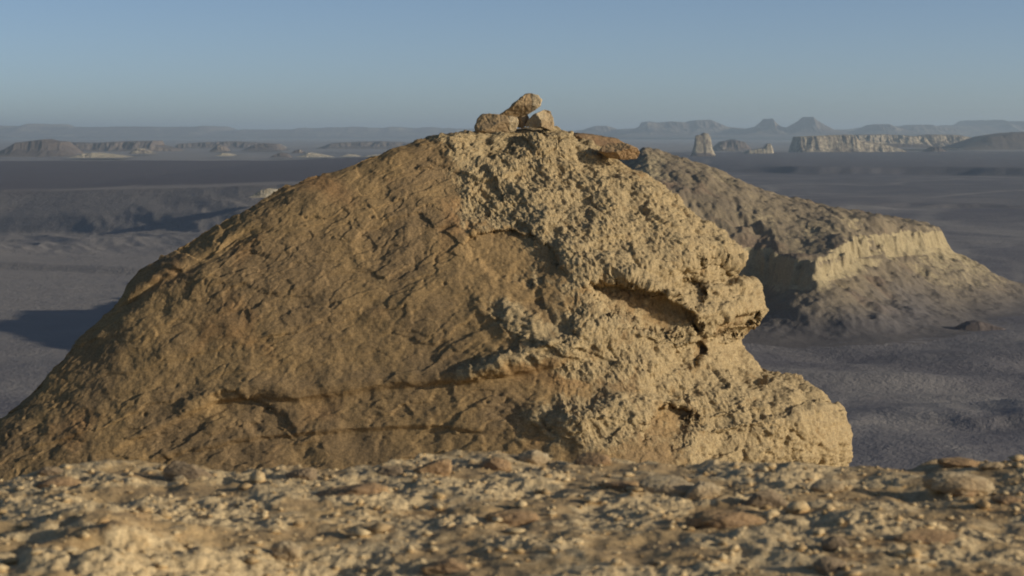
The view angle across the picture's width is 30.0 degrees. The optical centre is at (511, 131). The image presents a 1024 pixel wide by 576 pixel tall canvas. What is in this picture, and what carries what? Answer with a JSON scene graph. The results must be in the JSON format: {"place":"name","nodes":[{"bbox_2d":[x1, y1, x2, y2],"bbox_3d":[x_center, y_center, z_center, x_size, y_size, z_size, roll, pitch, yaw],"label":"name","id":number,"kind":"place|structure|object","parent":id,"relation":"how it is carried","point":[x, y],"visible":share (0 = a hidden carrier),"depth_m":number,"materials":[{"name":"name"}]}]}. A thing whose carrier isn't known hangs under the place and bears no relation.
{"place":"outdoors","nodes":[
{"label":"outdoors","id":0,"kind":"place"},
{"bbox_2d":[0,123,474,136],"bbox_3d":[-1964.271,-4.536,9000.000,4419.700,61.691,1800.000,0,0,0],"label":"distant hills","id":1,"kind":"structure","parent":0,"point":[46,130],"depth_m":8424.61,"materials":[{"name":"grey stone"}]},
{"bbox_2d":[0,137,1023,469],"bbox_3d":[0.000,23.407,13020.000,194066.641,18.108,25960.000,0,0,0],"label":"ground","id":2,"kind":"structure","parent":0,"point":[82,241],"depth_m":506.17,"materials":[{"name":"grey sand"}]},
{"bbox_2d":[0,139,83,156],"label":"mesa","id":3,"kind":"structure","parent":2,"relation":"on","point":[46,148],"depth_m":2265.26,"materials":[{"name":"grey stone"}]},
{"bbox_2d":[68,152,133,157],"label":"sandy rise","id":4,"kind":"structure","parent":2,"relation":"on","point":[96,155],"depth_m":2023.41,"materials":[{"name":"beige sand"}]},
{"bbox_2d":[71,141,183,150],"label":"mesa","id":5,"kind":"structure","parent":2,"relation":"on","point":[130,146],"depth_m":2854.22,"materials":[{"name":"grey stone"}]},
{"bbox_2d":[128,148,156,153],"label":"butte","id":6,"kind":"object","parent":2,"relation":"on","point":[140,151],"visible":1,"depth_m":2332.62,"materials":[{"name":"grey stone"}]},
{"bbox_2d":[209,145,230,151],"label":"butte","id":7,"kind":"object","parent":2,"relation":"on","point":[219,148],"visible":1,"depth_m":2682.77,"materials":[{"name":"grey stone"}]},
{"bbox_2d":[215,153,238,155],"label":"sandy rise","id":8,"kind":"structure","parent":2,"relation":"on","point":[225,154],"depth_m":2134.27,"materials":[{"name":"beige sand"}]},
{"bbox_2d":[175,141,287,148],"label":"mesa","id":9,"kind":"structure","parent":2,"relation":"on","point":[234,144],"depth_m":3345.60,"materials":[{"name":"grey stone"}]},
{"bbox_2d":[248,188,277,197],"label":"outcrop","id":10,"kind":"object","parent":2,"relation":"on","point":[264,193],"visible":0.62,"depth_m":497.39,"materials":[{"name":"beige stone"}]},
{"bbox_2d":[241,143,286,150],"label":"butte","id":11,"kind":"object","parent":2,"relation":"on","point":[267,147],"visible":1,"depth_m":2771.12,"materials":[{"name":"grey stone"}]},
{"bbox_2d":[269,152,292,157],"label":"butte","id":12,"kind":"object","parent":2,"relation":"on","point":[282,155],"visible":1,"depth_m":2035.07,"materials":[{"name":"grey stone"}]},
{"bbox_2d":[292,149,304,152],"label":"butte","id":13,"kind":"object","parent":2,"relation":"on","point":[299,151],"visible":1,"depth_m":2189.79,"materials":[{"name":"grey stone"}]},
{"bbox_2d":[297,152,335,156],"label":"sandy rise","id":14,"kind":"structure","parent":2,"relation":"on","point":[311,154],"depth_m":2101.51,"materials":[{"name":"beige sand"}]},
{"bbox_2d":[339,154,358,156],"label":"sandy rise","id":15,"kind":"structure","parent":2,"relation":"on","point":[350,155],"depth_m":2161.48,"materials":[{"name":"beige sand"}]},
{"bbox_2d":[317,141,408,148],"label":"mesa","id":16,"kind":"structure","parent":2,"relation":"on","point":[370,145],"depth_m":3244.96,"materials":[{"name":"grey stone"}]},
{"bbox_2d":[691,133,714,155],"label":"rock tower","id":17,"kind":"structure","parent":2,"relation":"on","point":[702,145],"depth_m":1893.47,"materials":[{"name":"beige stone"}]},
{"bbox_2d":[712,140,751,150],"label":"butte","id":18,"kind":"object","parent":2,"relation":"on","point":[731,145],"visible":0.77,"depth_m":2865.92,"materials":[{"name":"grey stone"}]},
{"bbox_2d":[744,143,773,153],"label":"butte","id":19,"kind":"object","parent":2,"relation":"on","point":[767,148],"visible":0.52,"depth_m":2138.81,"materials":[{"name":"beige stone"}]},
{"bbox_2d":[788,135,906,151],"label":"mesa","id":20,"kind":"structure","parent":2,"relation":"on","point":[836,143],"depth_m":2318.42,"materials":[{"name":"beige stone"}]},
{"bbox_2d":[856,134,934,146],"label":"mesa","id":21,"kind":"structure","parent":2,"relation":"on","point":[902,140],"depth_m":2951.28,"materials":[{"name":"beige stone"}]},
{"bbox_2d":[921,147,945,151],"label":"butte","id":22,"kind":"object","parent":2,"relation":"on","point":[934,149],"visible":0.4,"depth_m":2283.65,"materials":[{"name":"grey stone"}]},
{"bbox_2d":[914,134,971,147],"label":"mesa","id":23,"kind":"structure","parent":2,"relation":"on","point":[937,140],"depth_m":3049.76,"materials":[{"name":"beige stone"}]},
{"bbox_2d":[941,132,1023,149],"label":"hill","id":24,"kind":"structure","parent":2,"relation":"on","point":[1007,141],"depth_m":2694.84,"materials":[{"name":"grey stone"}]},
{"bbox_2d":[0,450,1023,575],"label":"gravel","id":25,"kind":"structure","parent":0,"point":[797,506],"depth_m":7.36,"materials":[{"name":"beige gravel"}]},
{"bbox_2d":[0,0,1023,130],"label":"sky","id":26,"kind":"structure","parent":0,"point":[237,64],"materials":[{"name":"blue"}]},
{"bbox_2d":[577,126,625,134],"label":"butte","id":27,"kind":"object","parent":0,"point":[601,130],"visible":0.78,"depth_m":7400.52,"materials":[{"name":"grey stone"}]},
{"bbox_2d":[623,120,748,134],"bbox_3d":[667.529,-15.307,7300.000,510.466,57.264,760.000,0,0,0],"label":"mesa","id":28,"kind":"structure","parent":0,"point":[699,127],"depth_m":7066.79,"materials":[{"name":"grey stone"}]},
{"bbox_2d":[740,119,790,134],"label":"butte","id":29,"kind":"object","parent":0,"point":[767,127],"visible":0.91,"depth_m":6812.82,"materials":[{"name":"grey stone"}]},
{"bbox_2d":[567,120,1023,137],"bbox_3d":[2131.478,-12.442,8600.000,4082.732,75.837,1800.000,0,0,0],"label":"distant hills","id":30,"kind":"structure","parent":0,"point":[982,127],"depth_m":8035.39,"materials":[{"name":"grey stone"}]},
{"bbox_2d":[619,147,1023,348],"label":"hill","id":31,"kind":"structure","parent":0,"point":[826,275],"depth_m":316.04,"materials":[{"name":"beige stone"}]},
{"bbox_2d":[954,320,1006,330],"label":"outcrop","id":32,"kind":"object","parent":31,"relation":"on","point":[973,325],"visible":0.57,"depth_m":281.47,"materials":[{"name":"grey stone"}]},
{"bbox_2d":[786,117,857,134],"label":"butte","id":33,"kind":"object","parent":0,"point":[807,126],"visible":0.84,"depth_m":6708.12,"materials":[{"name":"grey stone"}]},
{"bbox_2d":[847,124,924,134],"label":"butte","id":34,"kind":"object","parent":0,"point":[890,129],"visible":0.87,"depth_m":7018.19,"materials":[{"name":"grey stone"}]},
{"bbox_2d":[898,125,977,134],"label":"mesa","id":35,"kind":"structure","parent":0,"point":[927,129],"depth_m":7604.51,"materials":[{"name":"grey stone"}]},
{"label":"ridge","id":36,"kind":"structure","parent":0,"visible":0},
{"bbox_2d":[0,126,852,480],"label":"rock mound","id":37,"kind":"object","parent":36,"relation":"on","point":[556,294],"visible":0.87,"depth_m":21.85,"materials":[{"name":"stone"}]},
{"bbox_2d":[474,113,518,133],"bbox_3d":[-0.195,-0.089,23.749,0.552,0.270,0.344,0,0,0],"label":"cairn stone","id":38,"kind":"object","parent":37,"relation":"on","point":[489,123],"visible":0.96,"depth_m":23.65,"materials":[{"name":"beige stone"}]},
{"bbox_2d":[500,93,541,116],"bbox_3d":[0.092,-0.317,23.819,0.567,0.317,0.265,0,0,0],"label":"cairn stone","id":39,"kind":"object","parent":38,"relation":"on","point":[526,104],"visible":1,"depth_m":23.73,"materials":[{"name":"beige stone"}]},
{"bbox_2d":[517,115,528,127],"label":"cairn stone","id":40,"kind":"object","parent":37,"relation":"on","point":[523,120],"visible":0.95,"depth_m":23.83,"materials":[{"name":"brown stone"}]},
{"bbox_2d":[525,110,553,129],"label":"cairn stone","id":41,"kind":"object","parent":37,"relation":"on","point":[543,119],"visible":1,"depth_m":23.75,"materials":[{"name":"beige stone"}]},
{"bbox_2d":[573,133,623,146],"bbox_3d":[1.063,0.203,24.901,0.864,0.370,0.808,0,0,0],"label":"slab","id":42,"kind":"object","parent":37,"relation":"on","point":[600,140],"depth_m":24.61,"materials":[{"name":"stone"}]},
{"bbox_2d":[599,143,639,159],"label":"boulder","id":43,"kind":"object","parent":37,"relation":"on","point":[622,151],"visible":1,"depth_m":23.57,"materials":[{"name":"brown stone"}]},
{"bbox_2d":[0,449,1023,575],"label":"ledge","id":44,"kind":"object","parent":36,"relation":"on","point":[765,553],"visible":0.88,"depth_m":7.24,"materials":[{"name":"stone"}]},
{"bbox_2d":[37,466,63,475],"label":"stone","id":45,"kind":"object","parent":44,"relation":"on","point":[50,471],"visible":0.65,"depth_m":8.31,"materials":[{"name":"beige stone"}]},
{"bbox_2d":[37,476,81,488],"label":"stone","id":46,"kind":"object","parent":44,"relation":"on","point":[63,481],"visible":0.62,"depth_m":8.08,"materials":[{"name":"beige stone"}]},
{"bbox_2d":[172,475,186,481],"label":"stone","id":47,"kind":"object","parent":44,"relation":"on","point":[180,478],"visible":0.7,"depth_m":8.15,"materials":[{"name":"beige stone"}]},
{"bbox_2d":[162,461,214,480],"bbox_3d":[-1.379,1.481,8.214,0.249,0.113,0.121,10,0,0],"label":"stone","id":48,"kind":"object","parent":44,"relation":"on","point":[171,470],"visible":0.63,"depth_m":8.18,"materials":[{"name":"beige stone"}]},
{"bbox_2d":[269,540,301,561],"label":"stone","id":49,"kind":"object","parent":44,"relation":"on","point":[288,551],"visible":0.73,"depth_m":6.85,"materials":[{"name":"beige stone"}]},
{"bbox_2d":[285,467,316,480],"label":"stone","id":50,"kind":"object","parent":44,"relation":"on","point":[309,474],"visible":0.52,"depth_m":8.17,"materials":[{"name":"beige stone"}]},
{"bbox_2d":[315,482,390,496],"bbox_3d":[-0.658,1.490,7.871,0.314,0.076,0.156,-4,0,0],"label":"stone","id":51,"kind":"object","parent":44,"relation":"on","point":[367,488],"visible":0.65,"depth_m":7.83,"materials":[{"name":"beige stone"}]},
{"bbox_2d":[377,465,404,475],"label":"stone","id":52,"kind":"object","parent":44,"relation":"on","point":[392,470],"visible":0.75,"depth_m":8.29,"materials":[{"name":"grey stone"}]},
{"bbox_2d":[413,459,452,475],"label":"stone","id":53,"kind":"object","parent":44,"relation":"on","point":[442,467],"visible":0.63,"depth_m":8.27,"materials":[{"name":"beige stone"}]},
{"bbox_2d":[420,557,468,575],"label":"stone","id":54,"kind":"object","parent":44,"relation":"on","point":[447,565],"visible":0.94,"depth_m":6.61,"materials":[{"name":"beige stone"}]},
{"bbox_2d":[478,457,510,471],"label":"stone","id":55,"kind":"object","parent":44,"relation":"on","point":[496,464],"visible":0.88,"depth_m":8.51,"materials":[{"name":"beige stone"}]},
{"bbox_2d":[484,509,538,525],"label":"stone","id":56,"kind":"object","parent":44,"relation":"on","point":[513,517],"visible":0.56,"depth_m":7.38,"materials":[{"name":"beige stone"}]},
{"bbox_2d":[517,450,550,464],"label":"stone","id":57,"kind":"object","parent":44,"relation":"on","point":[536,457],"visible":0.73,"depth_m":8.73,"materials":[{"name":"beige stone"}]},
{"bbox_2d":[574,452,610,465],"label":"stone","id":58,"kind":"object","parent":44,"relation":"on","point":[590,458],"visible":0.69,"depth_m":8.66,"materials":[{"name":"brown stone"}]},
{"bbox_2d":[597,481,638,490],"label":"stone","id":59,"kind":"object","parent":44,"relation":"on","point":[619,485],"visible":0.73,"depth_m":7.97,"materials":[{"name":"beige stone"}]},
{"bbox_2d":[639,475,693,496],"bbox_3d":[0.653,1.484,7.898,0.264,0.118,0.167,8,0,0],"label":"stone","id":60,"kind":"object","parent":44,"relation":"on","point":[669,485],"visible":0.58,"depth_m":7.87,"materials":[{"name":"beige stone"}]},
{"bbox_2d":[682,481,720,500],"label":"stone","id":61,"kind":"object","parent":44,"relation":"on","point":[698,490],"visible":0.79,"depth_m":7.79,"materials":[{"name":"beige stone"}]},
{"bbox_2d":[684,510,765,528],"bbox_3d":[0.812,1.479,7.262,0.317,0.085,0.155,0,0,0],"label":"stone","id":62,"kind":"object","parent":44,"relation":"on","point":[720,519],"visible":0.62,"depth_m":7.22,"materials":[{"name":"beige stone"}]},
{"bbox_2d":[744,488,787,508],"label":"stone","id":63,"kind":"object","parent":44,"relation":"on","point":[769,497],"visible":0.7,"depth_m":7.69,"materials":[{"name":"beige stone"}]},
{"bbox_2d":[810,479,844,492],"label":"stone","id":64,"kind":"object","parent":44,"relation":"on","point":[827,485],"visible":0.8,"depth_m":7.94,"materials":[{"name":"beige stone"}]},
{"bbox_2d":[813,556,847,574],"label":"stone","id":65,"kind":"object","parent":44,"relation":"on","point":[824,565],"visible":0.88,"depth_m":6.49,"materials":[{"name":"beige stone"}]},
{"bbox_2d":[821,536,848,551],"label":"stone","id":66,"kind":"object","parent":44,"relation":"on","point":[831,543],"visible":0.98,"depth_m":6.72,"materials":[{"name":"beige stone"}]},
{"bbox_2d":[893,528,959,543],"bbox_3d":[1.501,1.471,6.884,0.266,0.078,0.113,0,0,0],"label":"stone","id":67,"kind":"object","parent":44,"relation":"on","point":[939,535],"visible":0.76,"depth_m":6.85,"materials":[{"name":"beige stone"}]},
{"bbox_2d":[921,471,994,496],"bbox_3d":[1.841,1.458,7.875,0.311,0.109,0.161,3,0,0],"label":"stone","id":68,"kind":"object","parent":44,"relation":"on","point":[956,484],"visible":0.92,"depth_m":7.83,"materials":[{"name":"beige stone"}]},
{"bbox_2d":[937,457,978,467],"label":"stone","id":69,"kind":"object","parent":44,"relation":"on","point":[954,462],"visible":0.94,"depth_m":8.49,"materials":[{"name":"beige stone"}]},
{"bbox_2d":[978,462,1003,469],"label":"stone","id":70,"kind":"object","parent":44,"relation":"on","point":[990,465],"visible":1,"depth_m":8.39,"materials":[{"name":"beige stone"}]},
{"bbox_2d":[990,495,1021,503],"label":"stone","id":71,"kind":"object","parent":44,"relation":"on","point":[1003,499],"visible":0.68,"depth_m":7.65,"materials":[{"name":"beige stone"}]}
]}

